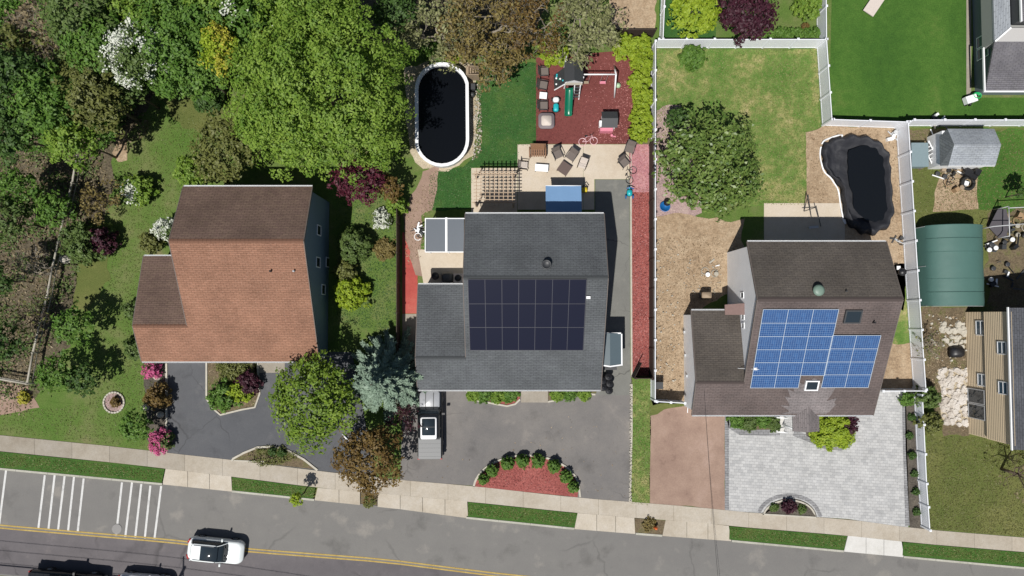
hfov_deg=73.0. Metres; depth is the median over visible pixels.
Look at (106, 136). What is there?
tree
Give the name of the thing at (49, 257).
ground cover
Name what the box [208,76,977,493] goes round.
dry debris
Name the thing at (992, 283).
scrap pile
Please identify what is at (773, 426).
shrub
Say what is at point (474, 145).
stone rubble
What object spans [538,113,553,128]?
fire pit table
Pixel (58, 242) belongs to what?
rail fence
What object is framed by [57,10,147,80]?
tree
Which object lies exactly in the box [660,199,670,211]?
wading pool toy
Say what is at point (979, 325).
window
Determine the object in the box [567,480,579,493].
ball shrub
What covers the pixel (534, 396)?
front step
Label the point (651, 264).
fence
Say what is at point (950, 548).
verge
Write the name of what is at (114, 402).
shrub
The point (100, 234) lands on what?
shrub
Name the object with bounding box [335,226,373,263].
shrub
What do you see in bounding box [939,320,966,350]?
stone rubble
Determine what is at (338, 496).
driveway apron
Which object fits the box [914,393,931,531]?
fence
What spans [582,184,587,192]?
push toy
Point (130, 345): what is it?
shrub
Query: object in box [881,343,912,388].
dirt
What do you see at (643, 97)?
hedge shrub
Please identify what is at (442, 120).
swimming pool
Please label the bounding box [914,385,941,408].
shrub
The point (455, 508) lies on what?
driveway apron
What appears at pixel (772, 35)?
hedge plant
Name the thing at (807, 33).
hedge plant
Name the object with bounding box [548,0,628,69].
bare tree
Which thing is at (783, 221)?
patio
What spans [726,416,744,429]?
shrub
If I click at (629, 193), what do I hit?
tricycle
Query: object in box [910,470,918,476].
shrub
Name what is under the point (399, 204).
shrub
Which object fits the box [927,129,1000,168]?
garden shed
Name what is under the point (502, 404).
bed edging
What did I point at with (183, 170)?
shrub
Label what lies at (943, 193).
dirt
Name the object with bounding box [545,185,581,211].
awning
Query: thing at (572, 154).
patio chair
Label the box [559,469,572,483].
ball shrub
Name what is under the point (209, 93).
tree
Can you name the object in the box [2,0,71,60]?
bare tree
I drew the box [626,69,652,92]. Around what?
hedge shrub
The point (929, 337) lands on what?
bare tree
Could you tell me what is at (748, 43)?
fence
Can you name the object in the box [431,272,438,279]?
trash bin
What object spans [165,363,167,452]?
bed edging
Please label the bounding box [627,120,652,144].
hedge shrub
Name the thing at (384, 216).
shrub
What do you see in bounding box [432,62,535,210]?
lawn
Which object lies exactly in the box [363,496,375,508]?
shrub
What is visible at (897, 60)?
lawn
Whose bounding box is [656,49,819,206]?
lawn
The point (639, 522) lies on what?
verge
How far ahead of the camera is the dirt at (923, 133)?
58.25 m
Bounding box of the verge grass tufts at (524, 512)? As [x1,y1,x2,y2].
[0,453,1023,563]
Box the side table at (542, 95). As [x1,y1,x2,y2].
[539,92,546,99]
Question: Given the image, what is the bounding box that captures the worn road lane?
[0,529,485,575]
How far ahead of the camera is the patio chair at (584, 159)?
57.55 m
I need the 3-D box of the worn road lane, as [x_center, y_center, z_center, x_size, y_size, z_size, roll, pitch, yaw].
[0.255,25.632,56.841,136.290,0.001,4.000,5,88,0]
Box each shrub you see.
[17,390,31,404]
[58,220,115,271]
[88,226,122,255]
[109,395,121,407]
[119,174,160,207]
[119,299,135,320]
[122,336,139,361]
[138,228,164,254]
[140,363,162,379]
[142,381,174,410]
[148,426,175,455]
[150,217,173,241]
[172,152,213,187]
[190,85,226,116]
[205,377,242,413]
[213,363,256,383]
[225,380,254,402]
[232,368,263,394]
[248,444,296,466]
[267,447,276,456]
[277,447,286,456]
[330,259,357,281]
[332,275,371,311]
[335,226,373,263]
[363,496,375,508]
[371,237,395,261]
[372,206,392,228]
[385,194,409,216]
[419,35,443,64]
[439,40,462,64]
[466,391,479,403]
[477,391,493,403]
[477,473,489,484]
[485,463,498,477]
[488,391,504,404]
[500,455,514,469]
[502,391,520,403]
[515,453,529,469]
[530,453,545,468]
[537,33,569,67]
[547,459,561,473]
[549,391,564,402]
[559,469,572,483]
[563,391,576,401]
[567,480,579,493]
[576,391,591,401]
[611,32,638,61]
[626,32,653,60]
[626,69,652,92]
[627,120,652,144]
[628,104,653,128]
[629,52,652,77]
[631,88,653,108]
[642,515,656,532]
[677,44,708,72]
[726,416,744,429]
[743,416,756,432]
[755,416,771,428]
[766,416,780,432]
[769,503,778,511]
[781,499,797,513]
[790,0,822,21]
[798,504,806,514]
[801,23,809,29]
[808,416,855,451]
[844,416,859,435]
[897,392,914,406]
[905,431,913,439]
[907,413,916,420]
[908,450,916,459]
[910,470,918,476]
[911,487,920,495]
[912,411,943,436]
[913,507,920,515]
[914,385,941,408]
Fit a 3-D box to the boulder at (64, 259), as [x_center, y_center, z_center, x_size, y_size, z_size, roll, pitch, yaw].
[-37.168,-2.401,57.593,1.067,0.500,0.758,0,88,0]
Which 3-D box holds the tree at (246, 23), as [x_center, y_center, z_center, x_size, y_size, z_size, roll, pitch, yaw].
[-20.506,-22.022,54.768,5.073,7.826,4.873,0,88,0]
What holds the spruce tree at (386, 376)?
on the lawn at (344, 334)
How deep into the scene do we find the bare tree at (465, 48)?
53.41 m
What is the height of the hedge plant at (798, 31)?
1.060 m
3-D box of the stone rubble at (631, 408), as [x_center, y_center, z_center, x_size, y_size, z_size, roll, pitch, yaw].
[9.806,12.771,57.117,0.315,0.192,9.688,1,88,0]
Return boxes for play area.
[536,51,633,143]
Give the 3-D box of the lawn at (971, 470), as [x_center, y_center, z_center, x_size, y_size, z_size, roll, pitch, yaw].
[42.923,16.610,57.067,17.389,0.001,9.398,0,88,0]
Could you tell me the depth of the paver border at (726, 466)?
57.13 m
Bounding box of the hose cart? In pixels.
[962,92,981,105]
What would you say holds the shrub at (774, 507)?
on the planting bed at (809, 512)
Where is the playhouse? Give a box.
[599,112,617,132]
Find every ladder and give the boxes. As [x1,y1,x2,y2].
[466,66,478,79]
[928,140,932,163]
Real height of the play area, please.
0.001 m
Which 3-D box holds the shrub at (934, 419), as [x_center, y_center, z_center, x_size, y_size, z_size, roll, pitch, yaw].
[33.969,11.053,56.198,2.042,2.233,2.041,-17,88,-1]
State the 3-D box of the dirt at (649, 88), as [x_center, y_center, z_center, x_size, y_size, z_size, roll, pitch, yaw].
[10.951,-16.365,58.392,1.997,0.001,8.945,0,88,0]
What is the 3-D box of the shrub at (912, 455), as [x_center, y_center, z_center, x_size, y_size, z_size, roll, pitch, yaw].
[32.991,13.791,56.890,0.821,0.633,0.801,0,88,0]
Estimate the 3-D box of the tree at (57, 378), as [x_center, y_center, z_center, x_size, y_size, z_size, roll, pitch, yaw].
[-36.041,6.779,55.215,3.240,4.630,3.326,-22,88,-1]
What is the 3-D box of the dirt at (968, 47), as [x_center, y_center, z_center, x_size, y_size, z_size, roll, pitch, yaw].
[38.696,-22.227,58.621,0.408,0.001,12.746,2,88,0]
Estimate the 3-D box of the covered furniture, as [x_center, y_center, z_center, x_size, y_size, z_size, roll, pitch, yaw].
[36.819,5.288,57.234,1.300,0.600,1.000,0,88,0]
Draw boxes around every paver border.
[725,416,728,509]
[727,420,779,435]
[758,493,821,516]
[793,419,855,450]
[902,392,909,525]
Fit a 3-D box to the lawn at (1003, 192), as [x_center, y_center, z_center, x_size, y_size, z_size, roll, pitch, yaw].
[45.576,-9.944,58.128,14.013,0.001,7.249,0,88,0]
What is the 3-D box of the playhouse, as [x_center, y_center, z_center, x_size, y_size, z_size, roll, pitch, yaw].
[7.979,-13.795,57.500,1.438,1.600,1.512,0,88,0]
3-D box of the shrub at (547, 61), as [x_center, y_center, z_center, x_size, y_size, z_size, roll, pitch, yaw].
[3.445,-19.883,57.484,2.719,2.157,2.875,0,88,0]
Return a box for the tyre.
[960,177,975,190]
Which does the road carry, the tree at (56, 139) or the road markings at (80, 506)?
the road markings at (80, 506)
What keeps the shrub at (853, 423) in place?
on the planting bed
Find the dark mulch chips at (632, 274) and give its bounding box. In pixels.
[482,55,648,492]
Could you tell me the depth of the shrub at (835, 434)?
55.94 m
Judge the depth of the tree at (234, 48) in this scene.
52.55 m
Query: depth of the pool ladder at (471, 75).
57.49 m
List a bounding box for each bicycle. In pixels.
[578,134,597,145]
[625,166,636,183]
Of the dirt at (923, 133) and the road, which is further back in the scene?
the dirt at (923, 133)
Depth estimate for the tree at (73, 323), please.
54.45 m
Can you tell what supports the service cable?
attached to the house at (807, 328)
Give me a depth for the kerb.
56.96 m
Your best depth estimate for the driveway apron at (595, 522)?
57.01 m
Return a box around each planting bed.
[105,393,122,411]
[144,363,164,448]
[207,363,258,413]
[234,448,312,468]
[474,391,519,404]
[475,457,577,496]
[548,391,596,400]
[738,416,772,429]
[762,498,816,516]
[905,392,923,528]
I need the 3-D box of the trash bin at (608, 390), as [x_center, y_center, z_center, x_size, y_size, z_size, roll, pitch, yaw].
[7.952,8.390,56.934,0.640,0.950,0.640,0,88,0]
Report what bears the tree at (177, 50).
on the lawn at (344, 334)
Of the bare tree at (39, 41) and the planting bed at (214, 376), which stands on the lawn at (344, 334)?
the bare tree at (39, 41)
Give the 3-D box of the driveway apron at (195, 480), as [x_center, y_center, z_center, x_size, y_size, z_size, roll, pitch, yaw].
[-25.946,15.866,57.199,5.792,0.220,1.328,6,88,0]
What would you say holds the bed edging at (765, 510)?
on the planting bed at (809, 512)
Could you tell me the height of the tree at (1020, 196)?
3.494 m
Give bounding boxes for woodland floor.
[0,0,544,398]
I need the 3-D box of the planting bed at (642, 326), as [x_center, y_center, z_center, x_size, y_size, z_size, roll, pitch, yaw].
[10.754,-0.645,57.754,1.721,0.001,15.910,0,88,0]
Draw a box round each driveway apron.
[163,469,231,491]
[315,488,359,504]
[378,493,467,517]
[574,513,634,533]
[662,520,730,540]
[844,536,902,556]
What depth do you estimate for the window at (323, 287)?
56.18 m
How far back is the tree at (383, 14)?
53.41 m
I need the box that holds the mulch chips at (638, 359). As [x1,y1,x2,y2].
[488,56,648,490]
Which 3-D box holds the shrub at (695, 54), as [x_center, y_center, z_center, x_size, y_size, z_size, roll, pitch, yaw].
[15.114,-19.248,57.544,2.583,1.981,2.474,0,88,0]
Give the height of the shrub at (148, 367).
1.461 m
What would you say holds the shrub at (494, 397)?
on the planting bed at (513, 402)
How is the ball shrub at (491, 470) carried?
on the planting bed at (526, 483)
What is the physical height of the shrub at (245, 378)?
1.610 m
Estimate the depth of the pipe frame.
57.22 m
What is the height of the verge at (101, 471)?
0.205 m
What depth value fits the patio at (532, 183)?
58.09 m
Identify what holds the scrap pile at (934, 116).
on the lawn at (897, 60)
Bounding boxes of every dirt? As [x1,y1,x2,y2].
[0,383,38,414]
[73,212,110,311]
[112,128,127,161]
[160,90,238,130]
[609,0,656,28]
[634,47,650,143]
[651,213,744,404]
[805,126,905,309]
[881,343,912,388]
[909,129,944,170]
[921,307,969,435]
[933,169,977,211]
[966,0,970,95]
[984,208,1023,311]
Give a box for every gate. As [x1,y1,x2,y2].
[632,362,641,377]
[656,399,685,404]
[880,388,926,391]
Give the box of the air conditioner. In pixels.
[453,273,462,282]
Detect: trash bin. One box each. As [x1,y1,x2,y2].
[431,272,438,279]
[601,384,606,390]
[604,373,611,379]
[605,387,612,393]
[606,380,613,386]
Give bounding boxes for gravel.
[656,105,701,216]
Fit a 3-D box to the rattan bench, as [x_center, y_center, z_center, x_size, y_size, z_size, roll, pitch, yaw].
[2.138,-11.405,57.645,1.455,1.042,1.031,0,88,0]
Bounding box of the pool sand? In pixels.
[404,60,478,170]
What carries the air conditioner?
on the patio at (439, 263)
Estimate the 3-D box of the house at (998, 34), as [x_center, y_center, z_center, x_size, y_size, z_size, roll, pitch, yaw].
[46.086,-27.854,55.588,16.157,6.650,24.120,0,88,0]
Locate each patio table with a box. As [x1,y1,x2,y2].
[535,164,547,172]
[557,161,571,176]
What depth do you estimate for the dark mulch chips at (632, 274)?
57.77 m
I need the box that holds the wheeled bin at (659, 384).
[656,381,662,388]
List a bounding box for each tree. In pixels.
[0,22,50,81]
[0,46,61,129]
[0,111,49,169]
[0,166,46,216]
[0,196,44,242]
[0,240,55,283]
[0,260,32,297]
[0,321,38,360]
[1,61,81,135]
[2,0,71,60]
[3,106,67,152]
[6,291,51,338]
[25,20,123,101]
[32,189,80,235]
[34,348,77,394]
[35,95,74,136]
[39,0,126,58]
[41,115,116,173]
[47,56,141,138]
[49,47,97,95]
[50,300,94,346]
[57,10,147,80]
[63,362,102,397]
[75,105,133,144]
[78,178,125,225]
[93,65,159,110]
[96,23,174,90]
[101,4,143,51]
[106,0,170,31]
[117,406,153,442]
[124,9,153,34]
[127,0,233,100]
[135,51,178,97]
[138,2,190,51]
[144,0,182,33]
[169,0,209,45]
[170,43,229,101]
[182,0,253,36]
[187,107,262,184]
[197,19,240,77]
[203,0,274,62]
[214,22,258,75]
[220,0,419,184]
[223,83,317,162]
[232,0,255,28]
[252,0,293,28]
[252,0,366,64]
[254,31,277,59]
[265,349,361,455]
[326,153,390,206]
[330,423,404,503]
[345,326,427,422]
[352,107,406,170]
[369,0,427,38]
[376,173,403,203]
[384,400,422,438]
[393,0,485,73]
[435,0,532,74]
[465,30,528,92]
[500,0,569,59]
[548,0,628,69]
[649,108,766,221]
[663,107,691,129]
[666,0,721,38]
[716,0,779,47]
[915,331,944,358]
[998,454,1023,502]
[1005,182,1023,198]
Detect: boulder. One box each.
[59,255,72,262]
[142,404,149,410]
[156,411,163,417]
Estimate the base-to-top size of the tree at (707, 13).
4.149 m
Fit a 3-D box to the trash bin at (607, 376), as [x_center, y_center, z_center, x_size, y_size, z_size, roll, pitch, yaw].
[7.892,7.283,56.979,0.640,0.950,0.640,0,88,0]
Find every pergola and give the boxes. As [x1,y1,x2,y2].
[425,217,463,253]
[472,168,516,206]
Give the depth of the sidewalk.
57.02 m
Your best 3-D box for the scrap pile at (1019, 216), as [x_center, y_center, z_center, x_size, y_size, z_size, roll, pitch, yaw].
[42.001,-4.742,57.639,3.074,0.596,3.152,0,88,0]
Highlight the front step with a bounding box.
[521,391,547,401]
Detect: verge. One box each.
[0,451,164,482]
[232,477,315,498]
[361,492,376,504]
[468,502,577,527]
[635,518,665,533]
[729,526,846,549]
[902,542,1023,566]
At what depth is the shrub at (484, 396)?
56.95 m
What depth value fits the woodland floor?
58.00 m
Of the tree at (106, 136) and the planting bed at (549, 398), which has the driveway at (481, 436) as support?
the planting bed at (549, 398)
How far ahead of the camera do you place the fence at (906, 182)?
56.85 m
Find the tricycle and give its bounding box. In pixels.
[625,186,633,198]
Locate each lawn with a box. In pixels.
[0,0,1023,536]
[0,400,152,450]
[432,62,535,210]
[631,377,650,502]
[649,398,683,415]
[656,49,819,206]
[659,0,715,37]
[716,0,816,37]
[830,0,1023,120]
[892,263,909,344]
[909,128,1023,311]
[926,432,1023,536]
[977,127,1023,211]
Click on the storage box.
(919, 156)
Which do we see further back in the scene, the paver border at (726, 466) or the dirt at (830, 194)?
the dirt at (830, 194)
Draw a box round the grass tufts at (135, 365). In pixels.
[0,90,229,446]
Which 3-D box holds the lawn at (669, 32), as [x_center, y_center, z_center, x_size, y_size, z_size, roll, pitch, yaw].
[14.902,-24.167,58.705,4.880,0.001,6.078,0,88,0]
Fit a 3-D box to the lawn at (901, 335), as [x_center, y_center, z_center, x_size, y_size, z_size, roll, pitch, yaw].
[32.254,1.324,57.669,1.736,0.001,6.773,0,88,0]
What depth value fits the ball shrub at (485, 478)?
56.30 m
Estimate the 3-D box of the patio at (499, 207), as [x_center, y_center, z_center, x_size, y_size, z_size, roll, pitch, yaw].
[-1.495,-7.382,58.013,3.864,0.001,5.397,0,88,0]
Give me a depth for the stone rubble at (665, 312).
57.53 m
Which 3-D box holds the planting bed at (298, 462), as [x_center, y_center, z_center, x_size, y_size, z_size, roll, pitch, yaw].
[-19.503,13.867,57.160,7.121,0.001,1.470,6,88,0]
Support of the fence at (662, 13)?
on the lawn at (344, 334)
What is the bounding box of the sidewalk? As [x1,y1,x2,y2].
[0,435,1023,551]
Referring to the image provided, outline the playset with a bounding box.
[554,56,616,115]
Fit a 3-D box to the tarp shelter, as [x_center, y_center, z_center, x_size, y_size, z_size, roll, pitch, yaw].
[35.965,-1.779,56.430,4.824,2.874,6.564,0,88,0]
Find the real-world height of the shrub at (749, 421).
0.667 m
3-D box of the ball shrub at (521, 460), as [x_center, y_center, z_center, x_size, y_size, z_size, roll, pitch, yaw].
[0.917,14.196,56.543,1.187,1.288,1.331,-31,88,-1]
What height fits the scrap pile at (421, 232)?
0.882 m
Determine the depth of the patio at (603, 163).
58.13 m
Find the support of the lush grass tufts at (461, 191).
on the lawn at (344, 334)
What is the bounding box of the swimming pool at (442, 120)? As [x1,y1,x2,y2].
[415,62,468,167]
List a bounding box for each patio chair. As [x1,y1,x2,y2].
[518,159,527,170]
[536,78,547,91]
[537,99,547,110]
[538,65,548,77]
[551,145,563,159]
[565,146,579,162]
[577,156,588,170]
[617,153,630,168]
[623,139,636,154]
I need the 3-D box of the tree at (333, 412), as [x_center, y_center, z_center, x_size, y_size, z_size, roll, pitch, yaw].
[-15.375,8.887,54.169,7.274,6.558,7.491,-36,88,-1]
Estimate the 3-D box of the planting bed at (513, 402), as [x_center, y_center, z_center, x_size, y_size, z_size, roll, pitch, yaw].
[-1.559,8.851,57.355,4.445,0.001,1.781,0,88,0]
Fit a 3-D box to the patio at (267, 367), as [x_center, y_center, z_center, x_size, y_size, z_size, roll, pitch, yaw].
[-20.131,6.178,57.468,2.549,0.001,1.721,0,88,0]
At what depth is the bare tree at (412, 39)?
53.71 m
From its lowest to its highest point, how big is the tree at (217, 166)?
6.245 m
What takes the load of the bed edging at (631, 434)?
on the driveway at (481, 436)
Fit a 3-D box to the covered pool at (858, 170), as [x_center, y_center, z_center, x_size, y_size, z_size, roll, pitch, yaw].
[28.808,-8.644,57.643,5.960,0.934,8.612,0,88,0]
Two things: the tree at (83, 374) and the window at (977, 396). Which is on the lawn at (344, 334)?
the tree at (83, 374)
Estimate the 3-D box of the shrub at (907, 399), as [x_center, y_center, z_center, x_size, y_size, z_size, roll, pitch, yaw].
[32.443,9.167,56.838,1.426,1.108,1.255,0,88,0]
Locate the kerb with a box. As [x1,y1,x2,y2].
[0,468,1023,568]
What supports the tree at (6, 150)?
on the woodland floor
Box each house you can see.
[132,185,328,362]
[415,212,622,390]
[683,240,903,432]
[966,307,1023,449]
[972,0,1023,94]
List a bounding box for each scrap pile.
[410,222,424,240]
[701,259,718,276]
[885,130,897,141]
[890,235,904,244]
[930,113,947,134]
[932,168,968,192]
[984,240,998,251]
[987,261,1023,289]
[998,212,1023,249]
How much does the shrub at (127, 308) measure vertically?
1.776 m
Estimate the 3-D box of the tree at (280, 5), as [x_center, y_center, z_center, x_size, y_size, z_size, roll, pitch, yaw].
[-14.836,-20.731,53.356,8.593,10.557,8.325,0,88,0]
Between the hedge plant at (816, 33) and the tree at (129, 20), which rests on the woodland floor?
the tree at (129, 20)
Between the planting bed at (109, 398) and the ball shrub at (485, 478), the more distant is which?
the planting bed at (109, 398)
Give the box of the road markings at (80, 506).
[0,470,161,537]
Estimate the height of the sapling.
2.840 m
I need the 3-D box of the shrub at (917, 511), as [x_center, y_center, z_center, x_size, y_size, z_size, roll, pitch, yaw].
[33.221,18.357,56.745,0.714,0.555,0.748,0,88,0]
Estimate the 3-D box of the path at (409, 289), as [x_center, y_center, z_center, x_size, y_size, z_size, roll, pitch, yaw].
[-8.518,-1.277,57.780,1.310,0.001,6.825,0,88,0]
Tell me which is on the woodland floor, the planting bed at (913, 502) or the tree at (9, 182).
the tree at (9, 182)
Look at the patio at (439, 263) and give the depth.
57.80 m
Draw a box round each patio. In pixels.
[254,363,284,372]
[402,314,415,382]
[418,250,462,282]
[471,168,516,211]
[518,144,582,209]
[583,144,629,209]
[764,203,844,239]
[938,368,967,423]
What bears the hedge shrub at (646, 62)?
on the dirt at (649, 88)
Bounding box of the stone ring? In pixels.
[103,391,124,413]
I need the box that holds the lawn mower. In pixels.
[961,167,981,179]
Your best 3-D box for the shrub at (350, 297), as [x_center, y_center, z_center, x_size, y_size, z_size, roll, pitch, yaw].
[-13.077,0.408,56.563,3.205,2.371,3.198,0,88,0]
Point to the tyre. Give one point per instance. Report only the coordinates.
(963, 179)
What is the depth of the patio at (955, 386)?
57.37 m
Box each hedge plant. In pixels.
[764,28,776,38]
[773,26,785,38]
[784,27,794,38]
[792,27,803,38]
[802,27,813,38]
[811,26,820,38]
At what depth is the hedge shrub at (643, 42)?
56.82 m
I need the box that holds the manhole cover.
[112,524,121,533]
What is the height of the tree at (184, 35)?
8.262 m
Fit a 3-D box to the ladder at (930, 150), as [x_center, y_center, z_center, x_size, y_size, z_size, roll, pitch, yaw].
[34.825,-11.128,57.493,0.680,0.494,2.184,-31,88,-1]
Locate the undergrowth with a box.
[0,0,241,152]
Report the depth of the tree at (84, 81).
50.54 m
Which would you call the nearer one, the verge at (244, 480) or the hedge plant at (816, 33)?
the verge at (244, 480)
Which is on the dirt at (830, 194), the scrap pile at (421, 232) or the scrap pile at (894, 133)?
the scrap pile at (894, 133)
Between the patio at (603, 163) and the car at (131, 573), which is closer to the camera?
the car at (131, 573)
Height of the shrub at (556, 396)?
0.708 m
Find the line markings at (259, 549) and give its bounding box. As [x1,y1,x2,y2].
[0,524,524,575]
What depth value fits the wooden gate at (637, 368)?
56.44 m
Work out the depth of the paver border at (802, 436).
57.22 m
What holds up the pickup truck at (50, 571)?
on the road
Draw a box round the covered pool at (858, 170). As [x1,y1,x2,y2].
[819,134,894,235]
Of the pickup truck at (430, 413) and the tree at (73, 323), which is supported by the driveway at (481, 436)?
the pickup truck at (430, 413)
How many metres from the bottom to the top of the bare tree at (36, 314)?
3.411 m
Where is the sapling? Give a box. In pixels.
[289,492,304,506]
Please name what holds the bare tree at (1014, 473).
on the lawn at (344, 334)
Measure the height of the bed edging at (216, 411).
0.100 m
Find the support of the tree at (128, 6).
on the woodland floor
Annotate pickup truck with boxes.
[28,567,107,575]
[414,391,444,459]
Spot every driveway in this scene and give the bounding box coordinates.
[168,352,374,476]
[400,376,631,501]
[595,180,629,394]
[649,406,724,509]
[729,388,907,526]
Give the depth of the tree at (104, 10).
51.23 m
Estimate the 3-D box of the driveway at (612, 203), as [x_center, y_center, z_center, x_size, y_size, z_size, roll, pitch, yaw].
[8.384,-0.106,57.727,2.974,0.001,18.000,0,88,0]
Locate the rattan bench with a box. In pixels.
[529,143,545,158]
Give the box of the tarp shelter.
[915,224,984,306]
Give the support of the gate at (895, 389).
attached to the fence at (906, 182)
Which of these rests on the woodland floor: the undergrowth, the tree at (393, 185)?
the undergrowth
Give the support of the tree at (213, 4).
on the woodland floor
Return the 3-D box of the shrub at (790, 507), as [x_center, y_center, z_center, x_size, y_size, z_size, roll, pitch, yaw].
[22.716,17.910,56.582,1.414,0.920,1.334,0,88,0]
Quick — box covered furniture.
[947,346,964,357]
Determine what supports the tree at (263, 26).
on the woodland floor
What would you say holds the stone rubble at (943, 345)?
on the dirt at (955, 429)
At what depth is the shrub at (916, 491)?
56.75 m
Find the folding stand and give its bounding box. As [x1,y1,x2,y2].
[804,195,820,228]
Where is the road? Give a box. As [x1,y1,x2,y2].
[0,470,1023,575]
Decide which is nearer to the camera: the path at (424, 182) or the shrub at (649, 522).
the shrub at (649, 522)
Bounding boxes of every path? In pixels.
[402,232,417,313]
[403,166,438,275]
[629,144,648,191]
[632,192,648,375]
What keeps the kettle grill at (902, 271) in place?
on the dirt at (830, 194)
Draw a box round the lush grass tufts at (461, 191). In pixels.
[336,62,537,333]
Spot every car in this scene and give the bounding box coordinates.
[118,571,168,575]
[186,534,245,566]
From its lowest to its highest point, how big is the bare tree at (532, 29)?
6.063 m
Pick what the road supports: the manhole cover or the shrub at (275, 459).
the manhole cover
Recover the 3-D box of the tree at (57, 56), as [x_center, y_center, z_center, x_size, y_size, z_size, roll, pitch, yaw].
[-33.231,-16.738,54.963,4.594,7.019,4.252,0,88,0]
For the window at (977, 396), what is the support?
in the house at (995, 365)
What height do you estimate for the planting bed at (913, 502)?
0.001 m
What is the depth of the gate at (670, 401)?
56.40 m
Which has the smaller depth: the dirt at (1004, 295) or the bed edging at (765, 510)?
the bed edging at (765, 510)
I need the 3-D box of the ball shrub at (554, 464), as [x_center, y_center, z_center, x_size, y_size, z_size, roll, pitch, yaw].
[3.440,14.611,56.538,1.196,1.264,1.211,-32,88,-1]
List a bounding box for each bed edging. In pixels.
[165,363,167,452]
[205,363,260,415]
[231,446,317,470]
[466,391,519,406]
[473,454,580,496]
[629,384,632,501]
[630,185,632,375]
[762,499,816,517]
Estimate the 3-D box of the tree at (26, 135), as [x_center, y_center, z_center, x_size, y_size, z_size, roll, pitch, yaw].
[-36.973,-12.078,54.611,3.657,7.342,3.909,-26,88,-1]
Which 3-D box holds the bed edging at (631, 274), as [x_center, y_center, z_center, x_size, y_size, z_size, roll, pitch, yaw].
[9.951,-0.646,57.747,0.140,0.050,15.915,0,88,0]
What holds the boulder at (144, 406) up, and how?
on the planting bed at (158, 423)
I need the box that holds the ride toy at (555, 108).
[551,97,559,112]
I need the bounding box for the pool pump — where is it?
[469,83,475,97]
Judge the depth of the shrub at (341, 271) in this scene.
56.55 m
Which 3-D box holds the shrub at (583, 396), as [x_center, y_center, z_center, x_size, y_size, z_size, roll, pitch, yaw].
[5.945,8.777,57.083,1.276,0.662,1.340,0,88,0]
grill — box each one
[441,272,452,282]
[699,292,711,298]
[895,266,906,275]
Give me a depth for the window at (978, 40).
57.76 m
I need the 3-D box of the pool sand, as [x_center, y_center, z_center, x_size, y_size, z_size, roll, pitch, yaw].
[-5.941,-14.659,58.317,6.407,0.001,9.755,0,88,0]
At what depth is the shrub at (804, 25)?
58.19 m
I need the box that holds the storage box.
[910,143,928,168]
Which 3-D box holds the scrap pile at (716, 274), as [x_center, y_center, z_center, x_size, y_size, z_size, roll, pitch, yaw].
[16.680,-1.470,57.636,1.573,0.272,1.338,-41,88,-2]
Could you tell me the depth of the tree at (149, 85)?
53.02 m
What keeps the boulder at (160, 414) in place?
on the planting bed at (158, 423)
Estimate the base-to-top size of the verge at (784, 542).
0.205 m
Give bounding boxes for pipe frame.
[983,206,1023,238]
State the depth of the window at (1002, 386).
52.99 m
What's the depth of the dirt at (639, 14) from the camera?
58.66 m
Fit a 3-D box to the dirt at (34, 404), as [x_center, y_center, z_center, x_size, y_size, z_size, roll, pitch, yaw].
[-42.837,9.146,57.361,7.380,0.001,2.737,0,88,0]
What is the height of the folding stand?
0.861 m
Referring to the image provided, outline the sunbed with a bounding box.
[863,0,883,16]
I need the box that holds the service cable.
[704,393,717,573]
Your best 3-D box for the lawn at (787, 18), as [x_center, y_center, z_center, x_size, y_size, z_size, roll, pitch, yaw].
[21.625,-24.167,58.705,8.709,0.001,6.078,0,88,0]
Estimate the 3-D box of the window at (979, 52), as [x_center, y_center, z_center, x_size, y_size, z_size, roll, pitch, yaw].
[38.994,-19.494,57.329,0.060,1.400,0.960,0,88,0]
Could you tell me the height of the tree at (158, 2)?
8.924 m
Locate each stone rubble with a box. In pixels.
[472,84,481,159]
[628,384,632,501]
[656,238,679,381]
[685,260,721,292]
[928,314,958,361]
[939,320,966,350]
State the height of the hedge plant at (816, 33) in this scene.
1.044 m
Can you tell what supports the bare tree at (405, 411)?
on the lawn at (344, 334)
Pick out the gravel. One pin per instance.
(678, 206)
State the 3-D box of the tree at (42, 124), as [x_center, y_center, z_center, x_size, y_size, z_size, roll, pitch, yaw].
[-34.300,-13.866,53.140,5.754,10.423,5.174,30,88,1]
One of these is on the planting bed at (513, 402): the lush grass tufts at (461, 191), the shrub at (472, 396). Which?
the shrub at (472, 396)
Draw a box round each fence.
[0,154,84,384]
[396,194,400,352]
[608,28,656,37]
[632,376,653,378]
[649,140,653,379]
[650,40,656,401]
[656,38,826,48]
[659,0,665,38]
[816,0,832,125]
[824,118,908,128]
[895,121,927,390]
[909,118,1023,126]
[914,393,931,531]
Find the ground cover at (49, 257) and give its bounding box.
[0,152,102,399]
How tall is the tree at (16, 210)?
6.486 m
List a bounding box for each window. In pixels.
[316,257,320,267]
[317,224,320,235]
[321,284,325,294]
[326,257,328,267]
[967,388,984,404]
[968,403,985,420]
[975,320,983,335]
[976,35,981,49]
[977,47,988,61]
[977,373,985,386]
[997,341,1006,354]
[998,381,1007,394]

